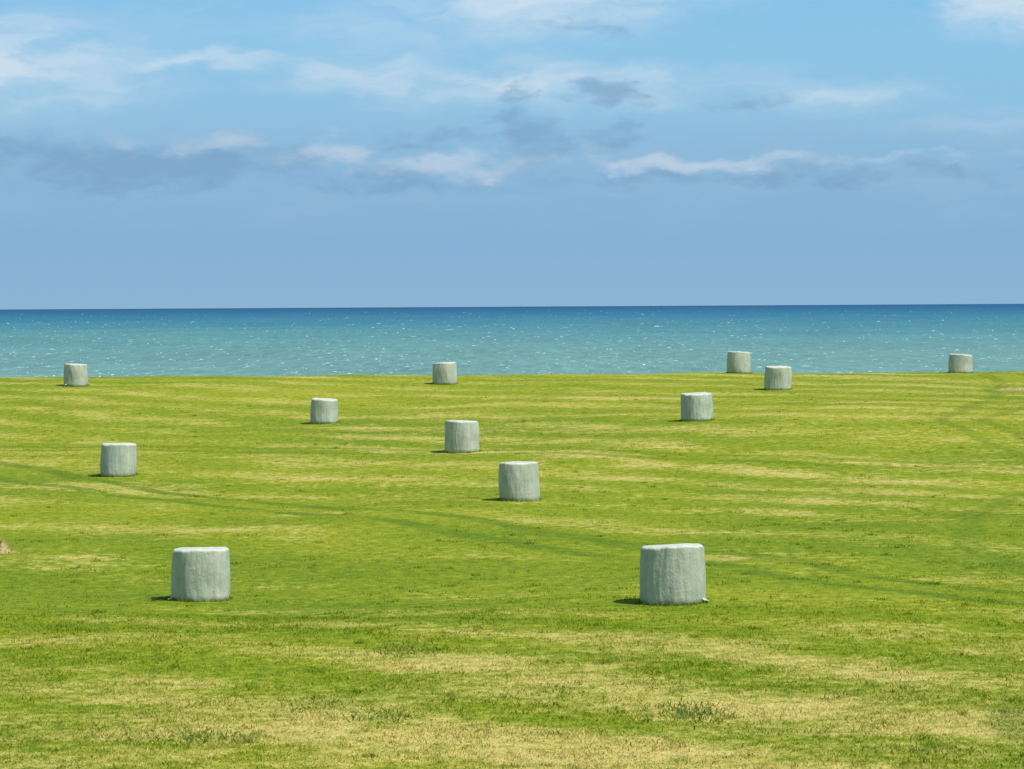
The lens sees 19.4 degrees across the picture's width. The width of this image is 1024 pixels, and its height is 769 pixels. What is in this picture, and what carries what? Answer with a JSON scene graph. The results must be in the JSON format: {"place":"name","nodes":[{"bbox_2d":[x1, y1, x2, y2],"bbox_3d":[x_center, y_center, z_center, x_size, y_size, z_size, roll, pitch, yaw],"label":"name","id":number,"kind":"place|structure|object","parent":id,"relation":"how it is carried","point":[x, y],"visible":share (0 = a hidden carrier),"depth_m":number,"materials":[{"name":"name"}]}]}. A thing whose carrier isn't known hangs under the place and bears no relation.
{"place":"outdoors","nodes":[
{"label":"outdoors","id":0,"kind":"place"},
{"bbox_2d":[0,539,20,554],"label":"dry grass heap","id":1,"kind":"object","parent":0,"point":[5,548],"visible":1,"depth_m":76.40,"materials":[{"name":"beige plant"}]},
{"bbox_2d":[0,371,1023,768],"bbox_3d":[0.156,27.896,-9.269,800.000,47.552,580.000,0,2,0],"label":"grass field","id":2,"kind":"structure","parent":0,"point":[128,395],"depth_m":78.19,"materials":[{"name":"green plant"}]},
{"bbox_2d":[64,364,87,386],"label":"wrapped hay bale","id":3,"kind":"object","parent":2,"relation":"on","point":[75,375],"visible":1,"depth_m":158.81},
{"bbox_2d":[100,443,136,476],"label":"wrapped hay bale","id":4,"kind":"object","parent":2,"relation":"on","point":[118,459],"visible":1,"depth_m":103.45},
{"bbox_2d":[105,718,268,752],"bbox_3d":[-4.598,4.936,42.182,2.374,0.116,3.044,-1,2,-29],"label":"weed clump","id":5,"kind":"object","parent":2,"relation":"on","point":[198,735],"visible":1,"depth_m":42.15,"materials":[{"name":"green plant"}]},
{"bbox_2d":[168,547,229,601],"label":"wrapped hay bale","id":6,"kind":"object","parent":2,"relation":"on","point":[199,574],"visible":1,"depth_m":65.49},
{"bbox_2d":[199,732,278,748],"bbox_3d":[-3.856,4.935,41.913,1.247,0.097,1.747,-1,2,-21],"label":"weed clump","id":7,"kind":"object","parent":2,"relation":"on","point":[236,741],"visible":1,"depth_m":41.71,"materials":[{"name":"green plant"}]},
{"bbox_2d":[270,695,355,714],"bbox_3d":[-3.065,4.882,45.832,1.323,0.096,2.611,0,2,0],"label":"weed clump","id":8,"kind":"object","parent":2,"relation":"on","point":[304,707],"visible":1,"depth_m":45.80,"materials":[{"name":"green plant"}]},
{"bbox_2d":[310,398,337,423],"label":"wrapped hay bale","id":9,"kind":"object","parent":2,"relation":"on","point":[324,410],"visible":1,"depth_m":130.01},
{"bbox_2d":[318,701,433,726],"bbox_3d":[-2.004,4.879,44.370,1.694,0.107,2.846,0,2,0],"label":"weed clump","id":10,"kind":"object","parent":2,"relation":"on","point":[385,714],"visible":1,"depth_m":44.32,"materials":[{"name":"green plant"}]},
{"bbox_2d":[345,639,446,660],"bbox_3d":[-2.073,4.704,53.370,1.877,0.109,3.244,0,2,0],"label":"weed clump","id":11,"kind":"object","parent":2,"relation":"on","point":[404,650],"visible":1,"depth_m":53.35,"materials":[{"name":"green plant"}]},
{"bbox_2d":[432,362,456,384],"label":"wrapped hay bale","id":12,"kind":"object","parent":2,"relation":"on","point":[444,373],"visible":1,"depth_m":158.79},
{"bbox_2d":[445,420,478,452],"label":"wrapped hay bale","id":13,"kind":"object","parent":2,"relation":"on","point":[461,436],"visible":1,"depth_m":112.04},
{"bbox_2d":[498,461,541,500],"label":"wrapped hay bale","id":14,"kind":"object","parent":2,"relation":"on","point":[517,480],"visible":1,"depth_m":92.55},
{"bbox_2d":[511,679,607,696],"bbox_3d":[0.708,4.807,47.460,1.623,0.084,2.532,0,2,0],"label":"weed clump","id":15,"kind":"object","parent":2,"relation":"on","point":[559,691],"visible":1,"depth_m":47.41,"materials":[{"name":"green plant"}]},
{"bbox_2d":[640,543,708,605],"bbox_3d":[3.389,3.946,62.556,1.464,1.280,1.354,0,2,0],"label":"wrapped hay bale","id":16,"kind":"object","parent":2,"relation":"on","point":[671,574],"visible":1,"depth_m":62.00},
{"bbox_2d":[615,692,743,728],"bbox_3d":[2.511,4.875,45.073,1.930,0.139,3.848,0,2,0],"label":"weed clump","id":17,"kind":"object","parent":2,"relation":"on","point":[683,714],"visible":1,"depth_m":44.80,"materials":[{"name":"green plant"}]},
{"bbox_2d":[681,392,712,420],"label":"wrapped hay bale","id":18,"kind":"object","parent":2,"relation":"on","point":[695,406],"visible":0.99,"depth_m":123.87},
{"bbox_2d":[727,351,750,373],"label":"wrapped hay bale","id":19,"kind":"object","parent":2,"relation":"on","point":[738,362],"visible":1,"depth_m":168.92},
{"bbox_2d":[764,365,791,390],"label":"wrapped hay bale","id":20,"kind":"object","parent":2,"relation":"on","point":[779,377],"visible":1,"depth_m":150.86},
{"bbox_2d":[840,738,1000,759],"bbox_3d":[5.507,4.943,40.715,2.202,0.096,1.976,0,2,0],"label":"weed clump","id":21,"kind":"object","parent":2,"relation":"on","point":[924,749],"visible":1,"depth_m":40.62,"materials":[{"name":"green plant"}]},
{"bbox_2d":[948,354,972,372],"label":"wrapped hay bale","id":22,"kind":"object","parent":2,"relation":"on","point":[960,363],"visible":0.94,"depth_m":170.47},
{"bbox_2d":[997,387,1023,390],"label":"dry grass heap","id":23,"kind":"object","parent":2,"relation":"on","point":[1012,388],"visible":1,"depth_m":147.76,"materials":[{"name":"beige plant"}]},
{"bbox_2d":[0,304,1023,376],"bbox_3d":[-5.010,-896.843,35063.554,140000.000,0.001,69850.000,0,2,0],"label":"sea","id":24,"kind":"structure","parent":0,"point":[913,324],"depth_m":2317.72,"materials":[{"name":"liquid"}]},
{"bbox_2d":[3,310,1023,376],"bbox_3d":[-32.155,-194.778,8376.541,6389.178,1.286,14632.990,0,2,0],"label":"whitecaps","id":25,"kind":"object","parent":24,"relation":"on","point":[492,349],"visible":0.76,"depth_m":1665.87,"materials":[{"name":"liquid"}]},
{"bbox_2d":[0,0,1023,309],"label":"sky","id":26,"kind":"structure","parent":0,"point":[155,154],"materials":[{"name":"blue"}]}
]}

